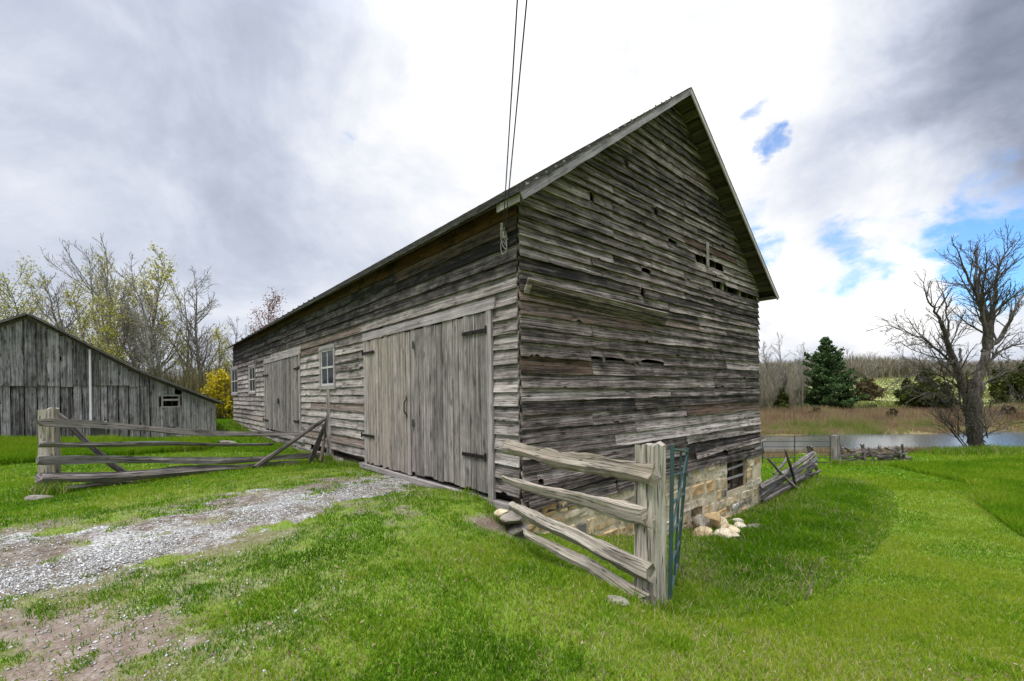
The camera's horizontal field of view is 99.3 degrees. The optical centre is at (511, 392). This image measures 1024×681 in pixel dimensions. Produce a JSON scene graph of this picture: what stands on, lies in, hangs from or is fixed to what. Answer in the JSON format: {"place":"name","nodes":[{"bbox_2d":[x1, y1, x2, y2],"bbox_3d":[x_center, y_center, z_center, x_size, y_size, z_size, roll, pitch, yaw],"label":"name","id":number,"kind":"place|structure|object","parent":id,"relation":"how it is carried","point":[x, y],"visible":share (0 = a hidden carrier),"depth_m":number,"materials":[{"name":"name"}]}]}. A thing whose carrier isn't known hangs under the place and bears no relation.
{"place":"outdoors","nodes":[
{"label":"outdoors","id":0,"kind":"place"},
{"bbox_2d":[0,471,520,680],"bbox_3d":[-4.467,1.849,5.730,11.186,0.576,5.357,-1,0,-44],"label":"gravel driveway","id":1,"kind":"structure","parent":0,"point":[246,500],"depth_m":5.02,"materials":[{"name":"grey gravel"}]},
{"bbox_2d":[0,375,1023,680],"bbox_3d":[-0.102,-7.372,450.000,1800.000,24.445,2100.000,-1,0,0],"label":"ground","id":2,"kind":"structure","parent":0,"point":[130,647],"depth_m":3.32,"materials":[{"name":"green plant"}]},
{"bbox_2d":[0,251,72,369],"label":"budding tree","id":3,"kind":"object","parent":2,"relation":"on","point":[7,296],"visible":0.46,"depth_m":34.35,"materials":[{"name":"green plant"}]},
{"bbox_2d":[24,495,53,500],"bbox_3d":[-7.787,1.731,7.166,0.359,0.100,0.192,1,-2,-19],"label":"rock","id":4,"kind":"object","parent":2,"relation":"on","point":[31,497],"visible":0.69,"depth_m":7.11,"materials":[{"name":"stone"}]},
{"bbox_2d":[12,276,82,356],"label":"bare tree","id":5,"kind":"object","parent":2,"relation":"on","point":[54,299],"visible":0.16,"depth_m":42.89,"materials":[{"name":"grey plant"}]},
{"bbox_2d":[34,269,80,360],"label":"bare tree","id":6,"kind":"object","parent":2,"relation":"on","point":[53,316],"visible":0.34,"depth_m":40.18,"materials":[{"name":"grey plant"}]},
{"bbox_2d":[55,278,104,348],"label":"budding tree","id":7,"kind":"object","parent":2,"relation":"on","point":[78,305],"visible":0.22,"depth_m":44.17,"materials":[{"name":"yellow plant"}]},
{"bbox_2d":[90,421,106,435],"bbox_3d":[-15.072,1.301,15.826,0.450,0.476,0.600,-1,0,-41],"label":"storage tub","id":8,"kind":"object","parent":2,"relation":"on","point":[96,431],"visible":0.39,"depth_m":15.63,"materials":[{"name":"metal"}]},
{"bbox_2d":[30,233,170,416],"bbox_3d":[-31.386,-4.652,32.900,8.564,14.037,6.322,-1,0,22],"label":"bare tree","id":9,"kind":"object","parent":2,"relation":"on","point":[92,287],"visible":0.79,"depth_m":32.44,"materials":[{"name":"grey plant"}]},
{"bbox_2d":[81,295,133,379],"bbox_3d":[-28.385,-2.341,30.638,2.854,9.140,3.424,-1,0,-11],"label":"budding tree","id":10,"kind":"object","parent":2,"relation":"on","point":[106,331],"visible":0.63,"depth_m":30.50,"materials":[{"name":"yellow plant"}]},
{"bbox_2d":[0,312,223,437],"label":"grey barn","id":11,"kind":"structure","parent":2,"relation":"on","point":[123,392],"depth_m":15.99,"materials":[{"name":"weathered grey wood boards"}]},
{"bbox_2d":[161,395,179,407],"bbox_3d":[-13.873,0.345,17.676,0.606,0.526,0.035,-1,0,-41],"label":"window","id":12,"kind":"structure","parent":11,"relation":"in","point":[162,399],"depth_m":17.66,"materials":[{"name":"grey wood"}]},
{"bbox_2d":[65,247,159,366],"bbox_3d":[-32.615,-4.883,36.013,5.251,14.592,7.146,-1,0,-16],"label":"budding tree","id":13,"kind":"object","parent":2,"relation":"on","point":[119,292],"visible":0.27,"depth_m":35.85,"materials":[{"name":"green plant"}]},
{"bbox_2d":[0,433,226,465],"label":"tall grass","id":14,"kind":"structure","parent":2,"relation":"on","point":[17,449],"depth_m":13.02,"materials":[{"name":"green plant"}]},
{"bbox_2d":[23,352,233,420],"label":"undergrowth","id":15,"kind":"object","parent":2,"relation":"on","point":[188,380],"visible":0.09,"depth_m":30.30,"materials":[{"name":"plant"}]},
{"bbox_2d":[102,281,158,370],"bbox_3d":[-28.544,-2.973,32.397,2.823,10.495,3.769,-1,0,2],"label":"bare tree","id":16,"kind":"object","parent":2,"relation":"on","point":[124,329],"visible":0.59,"depth_m":32.29,"materials":[{"name":"grey plant"}]},
{"bbox_2d":[81,251,188,375],"bbox_3d":[-29.932,-4.431,34.963,6.483,13.627,7.095,-1,0,-40],"label":"bare tree","id":17,"kind":"object","parent":2,"relation":"on","point":[149,324],"visible":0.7,"depth_m":34.84,"materials":[{"name":"grey plant"}]},
{"bbox_2d":[126,291,168,405],"bbox_3d":[-24.565,-2.466,29.258,2.101,9.170,3.043,-1,0,-31],"label":"bare tree","id":18,"kind":"object","parent":2,"relation":"on","point":[152,361],"visible":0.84,"depth_m":29.28,"materials":[{"name":"grey plant"}]},
{"bbox_2d":[122,241,195,378],"bbox_3d":[-31.598,-5.266,38.700,5.798,15.478,4.833,-1,0,-36],"label":"budding tree","id":19,"kind":"object","parent":2,"relation":"on","point":[164,279],"visible":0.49,"depth_m":38.56,"materials":[{"name":"green plant"}]},
{"bbox_2d":[34,388,334,489],"bbox_3d":[-6.769,1.029,9.850,0.863,2.273,5.553,-1,0,37],"label":"rail fence","id":20,"kind":"object","parent":2,"relation":"on","point":[50,460],"visible":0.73,"depth_m":8.39,"materials":[{"name":"grey wood"}]},
{"bbox_2d":[172,266,220,383],"bbox_3d":[-26.115,-4.094,36.143,4.615,12.852,3.457,-1,0,41],"label":"bare tree","id":21,"kind":"object","parent":2,"relation":"on","point":[197,345],"visible":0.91,"depth_m":35.95,"materials":[{"name":"grey plant"}]},
{"bbox_2d":[156,273,236,372],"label":"bare tree","id":22,"kind":"object","parent":2,"relation":"on","point":[188,340],"visible":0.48,"depth_m":42.14,"materials":[{"name":"grey plant"}]},
{"bbox_2d":[200,367,233,418],"bbox_3d":[-19.837,0.110,30.055,3.656,3.818,2.685,-1,0,0],"label":"yellow bush","id":23,"kind":"object","parent":2,"relation":"on","point":[211,383],"visible":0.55,"depth_m":29.67,"materials":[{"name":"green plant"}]},
{"bbox_2d":[206,324,232,412],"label":"budding tree","id":24,"kind":"object","parent":2,"relation":"on","point":[217,332],"visible":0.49,"depth_m":40.55,"materials":[{"name":"brown plant"}]},
{"bbox_2d":[219,440,236,442],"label":"rock","id":25,"kind":"object","parent":2,"relation":"on","point":[224,441],"visible":0.35,"depth_m":15.51,"materials":[{"name":"stone"}]},
{"bbox_2d":[222,316,244,373],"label":"bare tree","id":26,"kind":"object","parent":2,"relation":"on","point":[230,336],"visible":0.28,"depth_m":47.05,"materials":[{"name":"grey plant"}]},
{"bbox_2d":[228,325,257,357],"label":"bare tree","id":27,"kind":"object","parent":2,"relation":"on","point":[244,334],"visible":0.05,"depth_m":51.24,"materials":[{"name":"grey plant"}]},
{"bbox_2d":[247,287,286,332],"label":"red budding tree","id":28,"kind":"object","parent":2,"relation":"on","point":[269,310],"visible":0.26,"depth_m":41.71,"materials":[{"name":"grey plant"}]},
{"bbox_2d":[252,416,325,467],"bbox_3d":[-5.505,1.204,11.021,0.069,1.272,2.142,-1,0,31],"label":"leaning board","id":29,"kind":"object","parent":2,"relation":"on","point":[265,460],"visible":0.91,"depth_m":10.81,"materials":[{"name":"grey wood"}]},
{"bbox_2d":[308,417,326,462],"bbox_3d":[-5.105,1.120,11.611,0.072,1.426,0.918,-1,0,24],"label":"leaning board","id":30,"kind":"object","parent":2,"relation":"on","point":[317,443],"visible":0.78,"depth_m":11.49,"materials":[{"name":"grey wood"}]},
{"bbox_2d":[319,429,326,461],"bbox_3d":[-5.064,1.418,11.666,0.060,0.980,0.475,-1,0,2],"label":"leaning board","id":31,"kind":"object","parent":2,"relation":"on","point":[322,447],"visible":0.94,"depth_m":11.63,"materials":[{"name":"grey wood"}]},
{"bbox_2d":[226,87,778,536],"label":"barn","id":32,"kind":"structure","parent":2,"relation":"on","point":[606,294],"depth_m":8.03,"materials":[{"name":"grey wood"}]},
{"bbox_2d":[231,366,238,394],"bbox_3d":[-14.579,-0.609,22.849,0.070,1.477,2.000,-1,0,-41],"label":"window","id":33,"kind":"structure","parent":32,"relation":"in","point":[234,370],"depth_m":22.84,"materials":[{"name":"white paint"}]},
{"bbox_2d":[248,364,255,393],"bbox_3d":[-11.608,-0.596,19.427,0.070,1.319,1.521,-1,0,-41],"label":"window","id":34,"kind":"structure","parent":32,"relation":"in","point":[251,368],"depth_m":19.42,"materials":[{"name":"white paint"}]},
{"bbox_2d":[263,360,279,430],"bbox_3d":[-9.267,0.125,16.691,0.083,2.618,2.566,-1,0,-41],"label":"door","id":35,"kind":"structure","parent":32,"relation":"in","point":[272,399],"depth_m":16.53,"materials":[{"name":"grey wood"}]},
{"bbox_2d":[279,355,298,431],"bbox_3d":[-7.543,0.100,14.733,0.072,2.626,2.595,-1,0,-40],"label":"door","id":36,"kind":"structure","parent":32,"relation":"in","point":[288,368],"depth_m":14.73,"materials":[{"name":"grey wood"}]},
{"bbox_2d":[318,343,336,389],"bbox_3d":[-5.032,-0.691,11.853,0.070,1.188,1.295,-1,0,-41],"label":"window","id":37,"kind":"structure","parent":32,"relation":"in","point":[327,365],"depth_m":11.84,"materials":[{"name":"white paint"}]},
{"bbox_2d":[361,331,412,474],"bbox_3d":[-2.717,0.193,9.124,0.119,2.788,2.324,-1,0,-41],"label":"door","id":38,"kind":"structure","parent":32,"relation":"in","point":[388,361],"depth_m":8.93,"materials":[{"name":"grey wood"}]},
{"bbox_2d":[410,312,487,492],"bbox_3d":[-1.135,0.151,7.336,0.070,2.744,2.392,-1,0,-41],"label":"door","id":39,"kind":"structure","parent":32,"relation":"in","point":[448,358],"depth_m":7.19,"materials":[{"name":"grey wood"}]},
{"bbox_2d":[503,0,517,227],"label":"power cable","id":40,"kind":"object","parent":32,"relation":"attached to","point":[510,103],"visible":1,"depth_m":4.34,"materials":[{"name":"rubber"}]},
{"bbox_2d":[504,0,527,235],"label":"power cable","id":41,"kind":"object","parent":32,"relation":"attached to","point":[516,108],"visible":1,"depth_m":4.33,"materials":[{"name":"rubber"}]},
{"bbox_2d":[727,459,744,490],"bbox_3d":[5.429,1.923,10.728,1.250,0.996,0.140,-1,0,-41],"label":"basement window","id":42,"kind":"structure","parent":32,"relation":"in","point":[740,464],"depth_m":10.81,"materials":[{"name":"grey wood"}]},
{"bbox_2d":[0,417,1023,490],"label":"lawn grass","id":43,"kind":"structure","parent":2,"relation":"on","point":[881,478],"depth_m":17.11,"materials":[{"name":"green plant"}]},
{"bbox_2d":[1,477,1022,680],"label":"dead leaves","id":44,"kind":"object","parent":2,"relation":"on","point":[319,647],"visible":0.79,"depth_m":3.09,"materials":[{"name":"brown plant"}]},
{"bbox_2d":[5,419,1023,618],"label":"grass tufts","id":45,"kind":"object","parent":2,"relation":"on","point":[35,489],"visible":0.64,"depth_m":10.73,"materials":[{"name":"green plant"}]},
{"bbox_2d":[507,523,528,535],"bbox_3d":[0.055,1.872,5.903,0.395,0.187,0.347,-13,0,36],"label":"rock","id":46,"kind":"object","parent":2,"relation":"on","point":[515,529],"visible":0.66,"depth_m":5.78,"materials":[{"name":"stone"}]},
{"bbox_2d":[500,511,524,523],"bbox_3d":[0.012,1.693,5.905,0.313,0.172,0.450,-1,0,10],"label":"rock","id":47,"kind":"object","parent":46,"relation":"on","point":[510,517],"visible":0.76,"depth_m":5.76,"materials":[{"name":"stone"}]},
{"bbox_2d":[494,509,507,516],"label":"rock","id":48,"kind":"object","parent":47,"relation":"on","point":[499,512],"visible":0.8,"depth_m":5.83,"materials":[{"name":"stone"}]},
{"bbox_2d":[502,438,666,606],"bbox_3d":[0.572,1.238,4.642,0.320,1.637,2.628,-1,0,-30],"label":"rail fence","id":49,"kind":"object","parent":2,"relation":"on","point":[645,564],"visible":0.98,"depth_m":3.78,"materials":[{"name":"grey wood"}]},
{"bbox_2d":[607,595,628,605],"bbox_3d":[0.815,1.609,3.363,0.181,0.036,0.132,6,8,4],"label":"rock","id":50,"kind":"object","parent":2,"relation":"on","point":[621,599],"visible":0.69,"depth_m":3.35,"materials":[{"name":"stone"}]},
{"bbox_2d":[668,444,688,599],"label":"metal gate","id":51,"kind":"structure","parent":2,"relation":"on","point":[674,557],"depth_m":4.91,"materials":[{"name":"teal metal"}]},
{"bbox_2d":[692,514,710,527],"bbox_3d":[3.839,2.653,8.896,0.384,0.328,0.329,-1,0,-37],"label":"rock","id":52,"kind":"object","parent":2,"relation":"on","point":[706,521],"visible":0.69,"depth_m":8.80,"materials":[{"name":"stone"}]},
{"bbox_2d":[692,526,711,536],"bbox_3d":[3.691,2.733,8.433,0.387,0.269,0.332,-11,4,34],"label":"rock","id":53,"kind":"object","parent":2,"relation":"on","point":[699,531],"visible":0.59,"depth_m":8.36,"materials":[{"name":"stone"}]},
{"bbox_2d":[703,512,720,528],"bbox_3d":[4.226,2.734,9.245,0.426,0.353,0.439,-14,-11,33],"label":"rock","id":54,"kind":"object","parent":2,"relation":"on","point":[714,517],"visible":0.66,"depth_m":9.10,"materials":[{"name":"stone"}]},
{"bbox_2d":[721,516,728,524],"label":"rock","id":55,"kind":"object","parent":2,"relation":"on","point":[723,519],"visible":0.16,"depth_m":9.48,"materials":[{"name":"stone"}]},
{"bbox_2d":[713,528,739,537],"bbox_3d":[4.133,2.763,8.432,0.512,0.295,0.435,-1,-7,44],"label":"rock","id":56,"kind":"object","parent":2,"relation":"on","point":[726,531],"visible":0.5,"depth_m":8.29,"materials":[{"name":"stone"}]},
{"bbox_2d":[721,524,739,532],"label":"rock","id":57,"kind":"object","parent":2,"relation":"on","point":[734,528],"visible":0.29,"depth_m":8.80,"materials":[{"name":"stone"}]},
{"bbox_2d":[732,518,743,521],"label":"rock","id":58,"kind":"object","parent":2,"relation":"on","point":[736,519],"visible":0.49,"depth_m":9.82,"materials":[{"name":"stone"}]},
{"bbox_2d":[734,522,745,528],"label":"rock","id":59,"kind":"object","parent":2,"relation":"on","point":[740,523],"visible":0.34,"depth_m":9.28,"materials":[{"name":"stone"}]},
{"bbox_2d":[759,343,776,400],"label":"bare tree","id":60,"kind":"object","parent":2,"relation":"on","point":[768,368],"visible":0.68,"depth_m":63.54,"materials":[{"name":"grey plant"}]},
{"bbox_2d":[759,350,777,380],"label":"bare tree","id":61,"kind":"object","parent":2,"relation":"on","point":[765,364],"visible":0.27,"depth_m":70.99,"materials":[{"name":"grey plant"}]},
{"bbox_2d":[769,333,791,388],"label":"bare tree","id":62,"kind":"object","parent":2,"relation":"on","point":[783,371],"visible":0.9,"depth_m":59.77,"materials":[{"name":"grey plant"}]},
{"bbox_2d":[772,385,791,410],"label":"evergreen bush","id":63,"kind":"object","parent":2,"relation":"on","point":[782,397],"visible":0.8,"depth_m":57.70,"materials":[{"name":"green plant"}]},
{"bbox_2d":[759,366,815,410],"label":"brushwood","id":64,"kind":"object","parent":2,"relation":"on","point":[766,399],"visible":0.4,"depth_m":59.96,"materials":[{"name":"plant"}]},
{"bbox_2d":[758,444,821,503],"bbox_3d":[9.190,2.500,13.955,7.611,1.780,0.393,-1,0,-43],"label":"collapsed fence","id":65,"kind":"object","parent":2,"relation":"on","point":[774,483],"visible":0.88,"depth_m":12.88,"materials":[{"name":"grey wood"}]},
{"bbox_2d":[758,435,830,462],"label":"pasture gate","id":66,"kind":"structure","parent":2,"relation":"on","point":[794,452],"depth_m":20.59,"materials":[{"name":"metal"}]},
{"bbox_2d":[783,348,812,394],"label":"bare tree","id":67,"kind":"object","parent":2,"relation":"on","point":[795,371],"visible":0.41,"depth_m":73.13,"materials":[{"name":"grey plant"}]},
{"bbox_2d":[796,342,811,388],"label":"bare tree","id":68,"kind":"object","parent":2,"relation":"on","point":[803,365],"visible":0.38,"depth_m":65.30,"materials":[{"name":"grey plant"}]},
{"bbox_2d":[804,580,813,600],"bbox_3d":[3.544,2.362,5.189,0.148,0.253,0.019,-1,0,-8],"label":"dead stick","id":69,"kind":"object","parent":2,"relation":"on","point":[808,592],"visible":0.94,"depth_m":5.19,"materials":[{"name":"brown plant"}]},
{"bbox_2d":[806,407,820,414],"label":"bush","id":70,"kind":"object","parent":2,"relation":"on","point":[814,409],"visible":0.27,"depth_m":50.00,"materials":[{"name":"brown plant"}]},
{"bbox_2d":[793,336,876,409],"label":"pine tree","id":71,"kind":"object","parent":2,"relation":"on","point":[825,359],"visible":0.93,"depth_m":59.69,"materials":[{"name":"green plant"}]},
{"bbox_2d":[831,435,839,460],"bbox_3d":[15.323,2.819,20.600,0.306,1.650,0.315,-1,0,-19],"label":"gate post","id":72,"kind":"object","parent":2,"relation":"on","point":[835,446],"visible":0.75,"depth_m":20.50,"materials":[{"name":"grey wood"}]},
{"bbox_2d":[839,388,851,409],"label":"evergreen bush","id":73,"kind":"object","parent":2,"relation":"on","point":[845,398],"visible":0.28,"depth_m":59.65,"materials":[{"name":"green plant"}]},
{"bbox_2d":[844,348,860,386],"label":"bare tree","id":74,"kind":"object","parent":2,"relation":"on","point":[846,360],"visible":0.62,"depth_m":95.66,"materials":[{"name":"grey plant"}]},
{"bbox_2d":[852,377,887,400],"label":"bush","id":75,"kind":"object","parent":2,"relation":"on","point":[870,387],"visible":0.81,"depth_m":83.31,"materials":[{"name":"brown plant"}]},
{"bbox_2d":[857,350,884,379],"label":"bare tree","id":76,"kind":"object","parent":2,"relation":"on","point":[868,367],"visible":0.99,"depth_m":108.81,"materials":[{"name":"grey plant"}]},
{"bbox_2d":[840,443,911,461],"bbox_3d":[17.734,2.958,21.294,4.149,1.102,1.013,-1,0,0],"label":"rail fence","id":77,"kind":"object","parent":2,"relation":"on","point":[881,455],"visible":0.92,"depth_m":21.16,"materials":[{"name":"grey wood"}]},
{"bbox_2d":[759,401,1023,434],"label":"reeds","id":78,"kind":"object","parent":2,"relation":"on","point":[825,421],"visible":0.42,"depth_m":43.58,"materials":[{"name":"brown plant"}]},
{"bbox_2d":[759,350,1023,379],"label":"wood","id":79,"kind":"object","parent":2,"relation":"on","point":[892,369],"visible":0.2,"depth_m":154.53,"materials":[{"name":"brown plant"}]},
{"bbox_2d":[885,407,899,417],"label":"bush","id":80,"kind":"object","parent":2,"relation":"on","point":[893,410],"visible":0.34,"depth_m":45.74,"materials":[{"name":"brown plant"}]},
{"bbox_2d":[764,375,1023,409],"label":"field grass","id":81,"kind":"structure","parent":2,"relation":"on","point":[878,403],"depth_m":91.27,"materials":[{"name":"green plant"}]},
{"bbox_2d":[893,378,911,405],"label":"evergreen bush","id":82,"kind":"object","parent":2,"relation":"on","point":[898,394],"visible":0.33,"depth_m":66.18,"materials":[{"name":"green plant"}]},
{"bbox_2d":[902,368,958,408],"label":"evergreen bush","id":83,"kind":"object","parent":2,"relation":"on","point":[916,402],"visible":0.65,"depth_m":56.19,"materials":[{"name":"green plant"}]},
{"bbox_2d":[866,220,1023,447],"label":"bare tree","id":84,"kind":"object","parent":2,"relation":"on","point":[971,407],"visible":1,"depth_m":24.04,"materials":[{"name":"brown plant"}]},
{"bbox_2d":[986,367,1011,403],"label":"evergreen bush","id":85,"kind":"object","parent":2,"relation":"on","point":[993,387],"visible":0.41,"depth_m":69.92,"materials":[{"name":"green plant"}]},
{"bbox_2d":[993,363,1023,404],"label":"evergreen bush","id":86,"kind":"object","parent":2,"relation":"on","point":[1018,381],"visible":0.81,"depth_m":61.96,"materials":[{"name":"green plant"}]},
{"bbox_2d":[999,404,1018,417],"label":"bush","id":87,"kind":"object","parent":2,"relation":"on","point":[1012,408],"visible":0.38,"depth_m":47.79,"materials":[{"name":"brown plant"}]},
{"bbox_2d":[0,0,1023,380],"label":"sky","id":88,"kind":"structure","parent":0,"point":[295,147],"materials":[{"name":"white"}]},
{"bbox_2d":[575,474,858,595],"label":"dry weeds","id":89,"kind":"object","parent":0,"point":[728,544],"visible":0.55,"depth_m":6.43,"materials":[{"name":"green plant"}]},
{"bbox_2d":[674,476,898,617],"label":"tall grass","id":90,"kind":"structure","parent":0,"point":[841,514],"depth_m":7.56,"materials":[{"name":"green plant"}]},
{"bbox_2d":[755,431,1023,451],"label":"pond water","id":91,"kind":"structure","parent":0,"point":[872,441],"depth_m":33.73,"materials":[{"name":"grey liquid"}]},
{"bbox_2d":[761,445,944,458],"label":"reeds","id":92,"kind":"object","parent":91,"relation":"on","point":[825,451],"visible":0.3,"depth_m":25.40,"materials":[{"name":"brown plant"}]},
{"bbox_2d":[887,456,1023,537],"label":"tall grass","id":93,"kind":"structure","parent":0,"point":[996,488],"depth_m":14.70,"materials":[{"name":"green plant"}]}
]}

